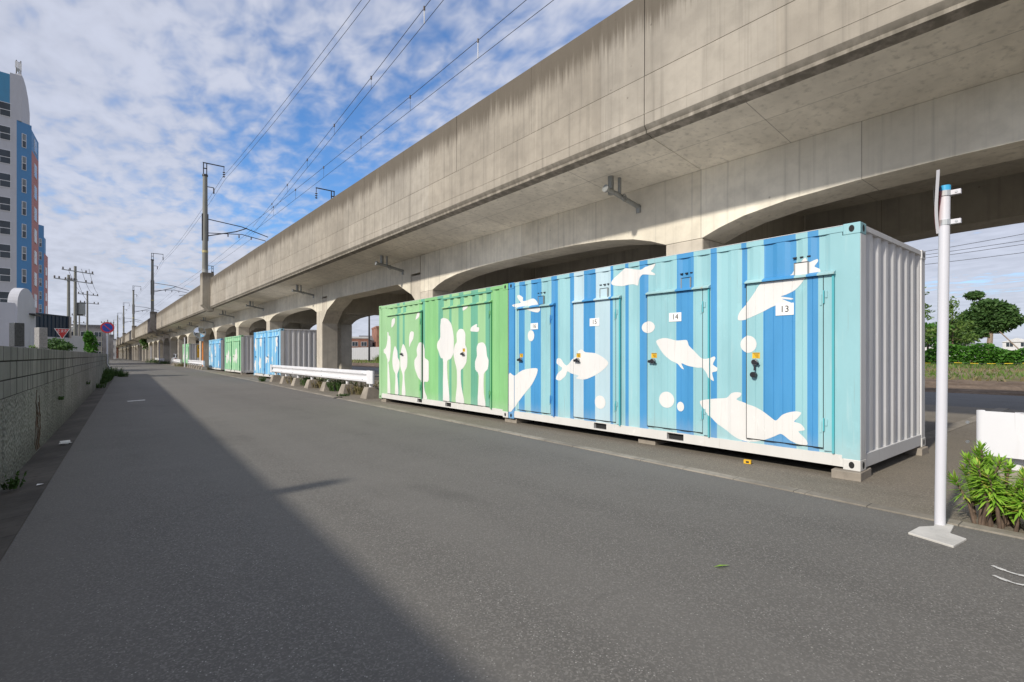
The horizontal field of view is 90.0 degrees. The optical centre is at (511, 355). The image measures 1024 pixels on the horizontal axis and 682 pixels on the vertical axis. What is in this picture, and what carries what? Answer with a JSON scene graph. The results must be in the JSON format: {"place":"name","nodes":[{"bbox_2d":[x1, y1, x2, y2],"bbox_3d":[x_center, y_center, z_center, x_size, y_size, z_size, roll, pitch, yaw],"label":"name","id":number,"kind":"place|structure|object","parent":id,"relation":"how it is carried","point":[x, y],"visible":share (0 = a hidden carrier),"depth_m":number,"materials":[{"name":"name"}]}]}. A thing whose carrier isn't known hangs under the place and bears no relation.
{"place":"outdoors","nodes":[
{"label":"outdoors","id":0,"kind":"place"},
{"bbox_2d":[0,358,1023,681],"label":"road","id":1,"kind":"structure","parent":0,"point":[184,524],"depth_m":3.14,"materials":[{"name":"asphalt"}]},
{"bbox_2d":[117,371,128,376],"bbox_3d":[-23.537,1.087,30.879,0.664,0.405,0.622,0,0,11],"label":"weed clump","id":2,"kind":"object","parent":1,"relation":"on","point":[123,374],"visible":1,"depth_m":30.83,"materials":[{"name":"green plant"}]},
{"bbox_2d":[908,170,966,547],"bbox_3d":[3.177,-0.025,3.764,0.760,2.670,0.294,0,0,-39],"label":"sign pole","id":3,"kind":"object","parent":1,"relation":"on","point":[939,531],"visible":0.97,"depth_m":3.85,"materials":[{"name":"metal"}]},
{"bbox_2d":[991,565,1023,584],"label":"chalk road marking","id":4,"kind":"object","parent":1,"relation":"on","point":[1007,571],"visible":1,"depth_m":2.99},
{"bbox_2d":[0,360,1023,560],"bbox_3d":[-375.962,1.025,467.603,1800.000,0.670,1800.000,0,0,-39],"label":"ground","id":5,"kind":"structure","parent":0,"point":[1001,377],"depth_m":24.71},
{"bbox_2d":[0,60,38,312],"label":"apartment tower","id":6,"kind":"structure","parent":5,"relation":"on","point":[19,205],"depth_m":64.06,"materials":[{"name":"white concrete"}]},
{"bbox_2d":[0,291,9,301],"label":"window","id":7,"kind":"structure","parent":6,"relation":"in","point":[3,294],"depth_m":63.12,"materials":[{"name":"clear glass"}]},
{"bbox_2d":[0,267,10,281],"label":"window","id":8,"kind":"structure","parent":6,"relation":"in","point":[5,273],"depth_m":63.18,"materials":[{"name":"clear glass"}]},
{"bbox_2d":[0,243,10,258],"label":"window","id":9,"kind":"structure","parent":6,"relation":"in","point":[5,249],"depth_m":63.18,"materials":[{"name":"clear glass"}]},
{"bbox_2d":[0,220,10,234],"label":"window","id":10,"kind":"structure","parent":6,"relation":"in","point":[5,226],"depth_m":63.18,"materials":[{"name":"grey glass"}]},
{"bbox_2d":[0,196,10,211],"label":"window","id":11,"kind":"structure","parent":6,"relation":"in","point":[5,202],"depth_m":63.18,"materials":[{"name":"grey glass"}]},
{"bbox_2d":[0,172,10,187],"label":"window","id":12,"kind":"structure","parent":6,"relation":"in","point":[5,178],"depth_m":63.18,"materials":[{"name":"grey glass"}]},
{"bbox_2d":[0,148,10,164],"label":"window","id":13,"kind":"structure","parent":6,"relation":"in","point":[5,155],"depth_m":63.18,"materials":[{"name":"grey glass"}]},
{"bbox_2d":[0,125,10,140],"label":"window","id":14,"kind":"structure","parent":6,"relation":"in","point":[5,131],"depth_m":63.18,"materials":[{"name":"grey glass"}]},
{"bbox_2d":[0,101,10,117],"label":"window","id":15,"kind":"structure","parent":6,"relation":"in","point":[5,108],"depth_m":63.18,"materials":[{"name":"grey glass"}]},
{"bbox_2d":[22,269,25,282],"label":"window","id":16,"kind":"structure","parent":6,"relation":"in","point":[23,270],"depth_m":64.71,"materials":[{"name":"grey glass"}]},
{"bbox_2d":[22,246,25,260],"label":"window","id":17,"kind":"structure","parent":6,"relation":"in","point":[23,248],"depth_m":64.71,"materials":[{"name":"grey glass"}]},
{"bbox_2d":[22,224,25,237],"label":"window","id":18,"kind":"structure","parent":6,"relation":"in","point":[23,225],"depth_m":64.71,"materials":[{"name":"grey glass"}]},
{"bbox_2d":[22,201,25,215],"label":"window","id":19,"kind":"structure","parent":6,"relation":"in","point":[23,203],"depth_m":64.66,"materials":[{"name":"grey glass"}]},
{"bbox_2d":[22,178,25,192],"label":"window","id":20,"kind":"structure","parent":6,"relation":"in","point":[23,180],"depth_m":64.71,"materials":[{"name":"grey glass"}]},
{"bbox_2d":[22,156,25,170],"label":"window","id":21,"kind":"structure","parent":6,"relation":"in","point":[23,157],"depth_m":64.71,"materials":[{"name":"grey glass"}]},
{"bbox_2d":[22,133,25,147],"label":"window","id":22,"kind":"structure","parent":6,"relation":"in","point":[23,135],"depth_m":64.72,"materials":[{"name":"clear glass"}]},
{"bbox_2d":[0,288,40,347],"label":"memorial hall","id":23,"kind":"structure","parent":5,"relation":"on","point":[18,306],"depth_m":27.18,"materials":[{"name":"concrete"}]},
{"bbox_2d":[39,225,47,313],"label":"apartment tower","id":24,"kind":"structure","parent":5,"relation":"on","point":[43,282],"depth_m":113.48,"materials":[{"name":"blue tile"}]},
{"bbox_2d":[36,313,70,350],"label":"navy building","id":25,"kind":"structure","parent":5,"relation":"on","point":[50,322],"depth_m":40.41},
{"bbox_2d":[0,346,108,489],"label":"boundary wall","id":26,"kind":"structure","parent":5,"relation":"on","point":[50,376],"depth_m":6.91,"materials":[{"name":"concrete"}]},
{"bbox_2d":[34,390,40,450],"bbox_3d":[-6.440,0.865,6.955,0.027,0.814,0.485,0,0,-37],"label":"dry creeper","id":27,"kind":"object","parent":26,"relation":"attached to","point":[38,418],"visible":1,"depth_m":6.93,"materials":[{"name":"brown plant"}]},
{"bbox_2d":[0,376,114,559],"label":"gutter","id":28,"kind":"object","parent":5,"relation":"on","point":[29,492],"visible":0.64,"depth_m":5.63,"materials":[{"name":"concrete"}]},
{"bbox_2d":[0,470,26,489],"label":"weed clump","id":29,"kind":"object","parent":28,"relation":"on","point":[13,483],"visible":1,"depth_m":4.94,"materials":[{"name":"green plant"}]},
{"bbox_2d":[100,322,113,367],"bbox_3d":[-23.719,-0.329,30.011,0.660,3.263,0.178,0,0,-39],"label":"no parking sign","id":30,"kind":"object","parent":28,"relation":"on","point":[106,327],"visible":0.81,"depth_m":30.02,"materials":[{"name":"metal"}]},
{"bbox_2d":[103,366,116,380],"bbox_3d":[-20.597,0.896,26.047,0.848,0.788,0.905,0,0,29],"label":"weed clump","id":31,"kind":"object","parent":28,"relation":"on","point":[112,373],"visible":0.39,"depth_m":26.07,"materials":[{"name":"green plant"}]},
{"bbox_2d":[53,275,74,315],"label":"utility pole","id":32,"kind":"object","parent":5,"relation":"on","point":[68,279],"visible":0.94,"depth_m":60.93,"materials":[{"name":"concrete"}]},
{"bbox_2d":[69,326,83,351],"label":"white annex","id":33,"kind":"object","parent":5,"relation":"on","point":[77,341],"visible":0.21,"depth_m":55.96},
{"bbox_2d":[61,266,93,335],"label":"utility pole","id":34,"kind":"object","parent":5,"relation":"on","point":[79,308],"visible":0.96,"depth_m":62.02,"materials":[{"name":"concrete"}]},
{"bbox_2d":[78,291,98,330],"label":"utility pole","id":35,"kind":"object","parent":5,"relation":"on","point":[87,294],"visible":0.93,"depth_m":84.89,"materials":[{"name":"concrete"}]},
{"bbox_2d":[71,324,109,359],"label":"block","id":36,"kind":"structure","parent":5,"relation":"on","point":[95,330],"depth_m":147.78,"materials":[{"name":"grey concrete"}]},
{"bbox_2d":[82,330,98,352],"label":"roadside bush","id":37,"kind":"object","parent":5,"relation":"on","point":[89,338],"visible":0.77,"depth_m":45.80,"materials":[{"name":"green plant"}]},
{"bbox_2d":[110,334,113,358],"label":"block","id":38,"kind":"structure","parent":5,"relation":"on","point":[111,346],"depth_m":167.00,"materials":[{"name":"grey concrete"}]},
{"bbox_2d":[113,339,115,358],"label":"block","id":39,"kind":"structure","parent":5,"relation":"on","point":[114,348],"depth_m":191.18,"materials":[{"name":"grey concrete"}]},
{"bbox_2d":[352,337,367,347],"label":"brick apartments","id":40,"kind":"structure","parent":5,"relation":"on","point":[357,342],"depth_m":142.05,"materials":[{"name":"brown brick"}]},
{"bbox_2d":[352,347,378,359],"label":"sheet fence","id":41,"kind":"object","parent":5,"relation":"on","point":[360,353],"visible":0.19,"depth_m":89.53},
{"bbox_2d":[368,316,369,360],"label":"catenary mast","id":42,"kind":"object","parent":5,"relation":"on","point":[368,338],"visible":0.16,"depth_m":79.54,"materials":[{"name":"metal"}]},
{"bbox_2d":[371,326,378,346],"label":"brick apartments","id":43,"kind":"structure","parent":5,"relation":"on","point":[375,332],"depth_m":144.25,"materials":[{"name":"brown brick"}]},
{"bbox_2d":[116,0,1023,380],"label":"railway viaduct","id":44,"kind":"object","parent":5,"relation":"on","point":[636,130],"visible":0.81,"depth_m":9.65,"materials":[{"name":"concrete"}]},
{"bbox_2d":[132,286,158,325],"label":"catenary pole","id":45,"kind":"object","parent":44,"relation":"on","point":[133,313],"visible":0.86,"depth_m":111.29,"materials":[{"name":"concrete"}]},
{"bbox_2d":[151,253,188,311],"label":"catenary pole","id":46,"kind":"object","parent":44,"relation":"on","point":[152,285],"visible":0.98,"depth_m":75.77,"materials":[{"name":"concrete"}]},
{"bbox_2d":[202,162,266,271],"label":"catenary pole","id":47,"kind":"object","parent":44,"relation":"on","point":[205,227],"visible":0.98,"depth_m":40.13,"materials":[{"name":"metal"}]},
{"bbox_2d":[121,1,360,316],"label":"feeder wire","id":48,"kind":"object","parent":47,"relation":"attached to","point":[276,111],"visible":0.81,"depth_m":27.33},
{"bbox_2d":[140,0,369,292],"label":"feeder wire","id":49,"kind":"object","parent":47,"relation":"attached to","point":[278,116],"visible":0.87,"depth_m":27.62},
{"bbox_2d":[255,1,429,223],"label":"messenger wire","id":50,"kind":"object","parent":47,"relation":"attached to","point":[355,97],"visible":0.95,"depth_m":20.20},
{"bbox_2d":[247,0,525,226],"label":"messenger wire","id":51,"kind":"object","parent":47,"relation":"attached to","point":[411,95],"visible":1,"depth_m":19.46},
{"bbox_2d":[157,363,1023,539],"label":"kerb","id":52,"kind":"structure","parent":5,"relation":"on","point":[1013,534],"depth_m":5.15,"materials":[{"name":"concrete"}]},
{"bbox_2d":[352,355,1023,381],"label":"grass","id":53,"kind":"structure","parent":5,"relation":"on","point":[980,368],"depth_m":28.99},
{"bbox_2d":[925,286,936,343],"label":"sparse conifer","id":54,"kind":"object","parent":5,"relation":"on","point":[928,329],"visible":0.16,"depth_m":42.09,"materials":[{"name":"green plant"}]},
{"bbox_2d":[925,322,954,348],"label":"young tree","id":55,"kind":"object","parent":5,"relation":"on","point":[930,325],"visible":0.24,"depth_m":46.19,"materials":[{"name":"green plant"}]},
{"bbox_2d":[932,323,970,345],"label":"young tree","id":56,"kind":"object","parent":5,"relation":"on","point":[963,343],"visible":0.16,"depth_m":49.94,"materials":[{"name":"green plant"}]},
{"bbox_2d":[929,296,980,344],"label":"young tree","id":57,"kind":"object","parent":5,"relation":"on","point":[956,325],"visible":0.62,"depth_m":46.25,"materials":[{"name":"green plant"}]},
{"bbox_2d":[925,343,1023,364],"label":"hedge","id":58,"kind":"object","parent":5,"relation":"on","point":[974,353],"visible":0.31,"depth_m":42.47,"materials":[{"name":"green plant"}]},
{"bbox_2d":[948,362,1020,363],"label":"striped rope","id":59,"kind":"object","parent":5,"relation":"on","point":[989,363],"visible":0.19,"depth_m":40.16,"materials":[{"name":"yellow"}]},
{"bbox_2d":[949,290,1023,350],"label":"garden pine","id":60,"kind":"object","parent":5,"relation":"on","point":[989,317],"visible":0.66,"depth_m":49.57,"materials":[{"name":"green plant"}]},
{"bbox_2d":[1002,338,1023,347],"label":"house","id":61,"kind":"structure","parent":5,"relation":"on","point":[1018,342],"depth_m":146.55,"materials":[{"name":"white paint"}]},
{"bbox_2d":[0,0,1023,347],"label":"sky","id":62,"kind":"structure","parent":0,"point":[129,100],"materials":[{"name":"blue"}]},
{"bbox_2d":[137,360,1023,532],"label":"parking lot","id":63,"kind":"structure","parent":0,"point":[903,481],"depth_m":6.30,"materials":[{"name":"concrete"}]},
{"bbox_2d":[139,338,148,349],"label":"street tree","id":64,"kind":"object","parent":63,"relation":"on","point":[144,343],"visible":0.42,"depth_m":108.59,"materials":[{"name":"green plant"}]},
{"bbox_2d":[171,359,181,365],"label":"guardrail","id":65,"kind":"object","parent":63,"relation":"on","point":[174,362],"visible":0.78,"depth_m":64.66,"materials":[{"name":"metal"}]},
{"bbox_2d":[184,337,185,366],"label":"white post","id":66,"kind":"object","parent":63,"relation":"on","point":[184,351],"visible":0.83,"depth_m":56.32,"materials":[{"name":"metal"}]},
{"bbox_2d":[183,343,198,364],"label":"storage container","id":67,"kind":"object","parent":63,"relation":"on","point":[192,351],"visible":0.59,"depth_m":59.76,"materials":[{"name":"metal"}]},
{"bbox_2d":[187,360,207,369],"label":"guardrail","id":68,"kind":"object","parent":63,"relation":"on","point":[196,366],"visible":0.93,"depth_m":47.99,"materials":[{"name":"metal"}]},
{"bbox_2d":[193,327,205,365],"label":"traffic mirror","id":69,"kind":"object","parent":63,"relation":"on","point":[199,333],"visible":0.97,"depth_m":44.99,"materials":[{"name":"orange paint"}]},
{"bbox_2d":[209,338,224,369],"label":"storage container","id":70,"kind":"object","parent":63,"relation":"on","point":[216,353],"visible":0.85,"depth_m":43.05,"materials":[{"name":"metal"}]},
{"bbox_2d":[209,344,213,366],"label":"door","id":71,"kind":"structure","parent":70,"relation":"in","point":[211,356],"depth_m":45.36,"materials":[{"name":"blue paint"}]},
{"bbox_2d":[215,343,219,367],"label":"door","id":72,"kind":"structure","parent":70,"relation":"in","point":[217,346],"depth_m":43.05,"materials":[{"name":"blue paint"}]},
{"bbox_2d":[299,376,323,385],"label":"kerb weeds","id":73,"kind":"object","parent":63,"relation":"on","point":[303,381],"visible":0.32,"depth_m":21.78,"materials":[{"name":"green plant"}]},
{"bbox_2d":[269,364,378,398],"bbox_3d":[-8.013,0.881,20.468,0.511,0.858,13.235,0,0,-37],"label":"guardrail","id":74,"kind":"object","parent":63,"relation":"on","point":[367,377],"visible":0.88,"depth_m":18.50,"materials":[{"name":"metal"}]},
{"bbox_2d":[310,378,338,387],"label":"kerb weeds","id":75,"kind":"object","parent":63,"relation":"on","point":[319,383],"visible":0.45,"depth_m":20.16,"materials":[{"name":"green plant"}]},
{"bbox_2d":[323,378,356,390],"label":"kerb weeds","id":76,"kind":"object","parent":63,"relation":"on","point":[336,385],"visible":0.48,"depth_m":18.49,"materials":[{"name":"green plant"}]},
{"bbox_2d":[346,382,378,394],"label":"kerb weeds","id":77,"kind":"object","parent":63,"relation":"on","point":[358,389],"visible":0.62,"depth_m":16.92,"materials":[{"name":"green plant"}]},
{"bbox_2d":[381,398,398,401],"bbox_3d":[-3.427,1.253,14.413,0.400,0.094,0.300,0,0,-39],"label":"concrete block","id":78,"kind":"object","parent":63,"relation":"on","point":[386,400],"depth_m":14.29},
{"bbox_2d":[379,284,508,417],"bbox_3d":[-0.979,-0.090,12.890,2.524,2.591,5.854,0,0,-39],"label":"storage container","id":79,"kind":"object","parent":78,"relation":"on","point":[449,350],"visible":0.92,"depth_m":11.51,"materials":[{"name":"green metal"}]},
{"bbox_2d":[387,312,420,396],"bbox_3d":[-2.835,-0.015,13.243,0.074,2.100,1.885,0,0,-39],"label":"door","id":80,"kind":"structure","parent":79,"relation":"in","point":[403,331],"depth_m":13.23,"materials":[{"name":"green paint"}]},
{"bbox_2d":[443,303,490,406],"bbox_3d":[-1.027,-0.015,10.995,0.074,2.100,1.835,0,0,-39],"label":"door","id":81,"kind":"structure","parent":79,"relation":"in","point":[466,329],"depth_m":10.95,"materials":[{"name":"green paint"}]},
{"bbox_2d":[505,418,532,422],"bbox_3d":[0.135,1.253,10.014,0.420,0.094,0.360,0,0,-39],"label":"concrete block","id":82,"kind":"object","parent":63,"relation":"on","point":[517,420],"depth_m":9.85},
{"bbox_2d":[638,437,670,444],"bbox_3d":[2.121,1.266,7.608,0.400,0.067,0.300,0,0,-39],"label":"concrete block","id":83,"kind":"object","parent":63,"relation":"on","point":[650,441],"depth_m":7.50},
{"bbox_2d":[831,466,870,481],"bbox_3d":[3.624,1.253,5.467,0.400,0.094,0.270,0,0,-42],"label":"concrete block","id":84,"kind":"object","parent":63,"relation":"on","point":[839,472],"depth_m":5.34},
{"bbox_2d":[509,221,925,471],"bbox_3d":[2.699,-0.090,8.315,2.524,2.591,5.854,0,0,-39],"label":"storage container","id":85,"kind":"object","parent":84,"relation":"on","point":[808,346],"visible":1,"depth_m":6.41,"materials":[{"name":"metal"}]},
{"bbox_2d":[517,306,551,413],"bbox_3d":[0.380,0.075,9.245,0.074,1.880,0.945,0,0,-39],"label":"door","id":86,"kind":"structure","parent":85,"relation":"in","point":[534,324],"depth_m":9.26,"materials":[{"name":"teal paint"}]},
{"bbox_2d":[573,299,617,421],"bbox_3d":[1.292,0.075,8.111,0.074,1.880,0.933,0,0,-39],"label":"door","id":87,"kind":"structure","parent":85,"relation":"in","point":[594,360],"depth_m":8.11,"materials":[{"name":"teal paint"}]},
{"bbox_2d":[647,289,704,431],"bbox_3d":[2.205,0.070,6.975,0.074,1.870,0.905,0,0,-39],"label":"door","id":88,"kind":"structure","parent":85,"relation":"in","point":[674,319],"depth_m":6.99,"materials":[{"name":"teal paint"}]},
{"bbox_2d":[747,276,826,446],"bbox_3d":[3.106,0.068,5.854,0.074,1.865,0.886,0,0,-39],"label":"door","id":89,"kind":"structure","parent":85,"relation":"in","point":[785,317],"depth_m":5.86,"materials":[{"name":"teal paint"}]},
{"bbox_2d":[903,446,927,455],"bbox_3d":[5.306,1.253,6.807,0.300,0.094,0.300,0,0,-39],"label":"concrete block","id":90,"kind":"object","parent":63,"relation":"on","point":[921,451],"depth_m":6.67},
{"bbox_2d":[925,408,1008,439],"bbox_3d":[8.779,1.302,9.907,8.300,0.036,0.200,0,0,-39],"label":"parking kerb strip","id":91,"kind":"object","parent":63,"relation":"on","point":[950,427],"visible":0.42,"depth_m":9.51,"materials":[{"name":"concrete"}]},
{"bbox_2d":[946,439,1023,531],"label":"leafy shrub","id":92,"kind":"object","parent":63,"relation":"on","point":[992,492],"visible":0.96,"depth_m":3.82,"materials":[{"name":"green plant"}]},
{"bbox_2d":[965,410,1023,484],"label":"guardrail","id":93,"kind":"object","parent":63,"relation":"on","point":[1001,434],"visible":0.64,"depth_m":4.42,"materials":[{"name":"metal"}]},
{"bbox_2d":[1009,466,1023,518],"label":"leafy shrub","id":94,"kind":"object","parent":63,"relation":"on","point":[1021,472],"visible":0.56,"depth_m":3.71,"materials":[{"name":"green plant"}]},
{"bbox_3d":[-11.840,1.253,26.536,0.300,0.094,0.300,0,0,-39],"label":"concrete block","id":95,"kind":"object","parent":63,"relation":"on","visible":0},
{"bbox_2d":[254,328,316,377],"bbox_3d":[-12.817,-0.090,29.369,2.524,2.591,5.854,0,0,-39],"label":"storage container","id":96,"kind":"object","parent":95,"relation":"on","point":[290,347],"visible":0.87,"depth_m":27.23,"materials":[{"name":"metal"}]},
{"bbox_2d":[255,338,263,373],"bbox_3d":[-14.623,0.020,29.660,0.074,2.030,2.045,0,0,-39],"label":"door","id":97,"kind":"structure","parent":96,"relation":"in","point":[259,356],"depth_m":29.60,"materials":[{"name":"blue paint"}]},
{"bbox_2d":[267,336,277,374],"bbox_3d":[-12.868,0.020,27.478,0.074,2.030,2.045,0,0,-39],"label":"door","id":98,"kind":"structure","parent":96,"relation":"in","point":[272,356],"depth_m":27.54,"materials":[{"name":"blue paint"}]},
{"bbox_3d":[-18.413,1.253,35.110,0.300,0.094,0.300,0,0,-39],"label":"concrete block","id":99,"kind":"object","parent":63,"relation":"on","visible":0},
{"bbox_2d":[225,335,253,372],"bbox_3d":[-19.387,-0.090,37.939,2.524,2.591,5.862,0,0,-39],"label":"storage container","id":100,"kind":"object","parent":99,"relation":"on","point":[239,353],"visible":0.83,"depth_m":35.39,"materials":[{"name":"metal"}]},
{"bbox_2d":[225,342,230,368],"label":"door","id":101,"kind":"structure","parent":100,"relation":"in","point":[228,344],"depth_m":38.27,"materials":[{"name":"green paint"}]},
{"bbox_2d":[233,341,238,369],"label":"door","id":102,"kind":"structure","parent":100,"relation":"in","point":[236,343],"depth_m":36.02,"materials":[{"name":"green paint"}]},
{"bbox_2d":[352,362,1023,395],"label":"soil bank","id":103,"kind":"structure","parent":0,"point":[1013,388],"depth_m":18.77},
{"bbox_2d":[352,367,1023,409],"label":"service road","id":104,"kind":"structure","parent":0,"point":[987,401],"depth_m":14.76,"materials":[{"name":"asphalt"}]},
{"label":"side street","id":105,"kind":"structure","parent":0,"visible":0},
{"bbox_2d":[54,328,69,338],"bbox_3d":[-33.033,-0.340,37.580,0.119,3.260,0.920,0,0,34],"label":"stop sign","id":106,"kind":"object","parent":105,"relation":"on","point":[62,333],"visible":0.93,"depth_m":37.52,"materials":[{"name":"metal"}]},
{"bbox_3d":[-1.108,-9.985,16.668,0.064,0.640,0.064,0,0,-39],"label":"wire dropper","id":107,"kind":"object","parent":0,"visible":0},
{"bbox_2d":[249,0,553,234],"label":"contact wire","id":108,"kind":"object","parent":107,"relation":"hanging from","point":[423,100],"visible":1,"depth_m":18.81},
{"bbox_3d":[-2.641,-10.245,15.413,0.064,0.520,0.064,0,0,-39],"label":"wire dropper","id":109,"kind":"object","parent":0,"visible":0},
{"bbox_2d":[254,1,442,232],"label":"contact wire","id":110,"kind":"object","parent":109,"relation":"hanging from","point":[364,97],"visible":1,"depth_m":19.15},
{"label":"grave ground","id":111,"kind":"structure","parent":0,"visible":0},
{"bbox_2d":[9,323,26,347],"bbox_3d":[-13.543,0.210,14.004,0.437,2.200,0.437,0,0,17],"label":"gravestone","id":112,"kind":"object","parent":111,"relation":"on","point":[16,334],"visible":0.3,"depth_m":13.92,"materials":[{"name":"stone"}]},
{"bbox_2d":[34,327,47,348],"bbox_3d":[-14.759,0.220,16.042,0.437,2.180,0.437,0,0,17],"label":"gravestone","id":113,"kind":"object","parent":111,"relation":"on","point":[40,338],"visible":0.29,"depth_m":15.96,"materials":[{"name":"grey stone"}]},
{"bbox_2d":[45,337,77,350],"bbox_3d":[-15.122,0.441,17.087,1.237,2.099,0.778,0,0,12],"label":"bush","id":114,"kind":"object","parent":111,"relation":"on","point":[58,344],"visible":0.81,"depth_m":16.92,"materials":[{"name":"plant"}]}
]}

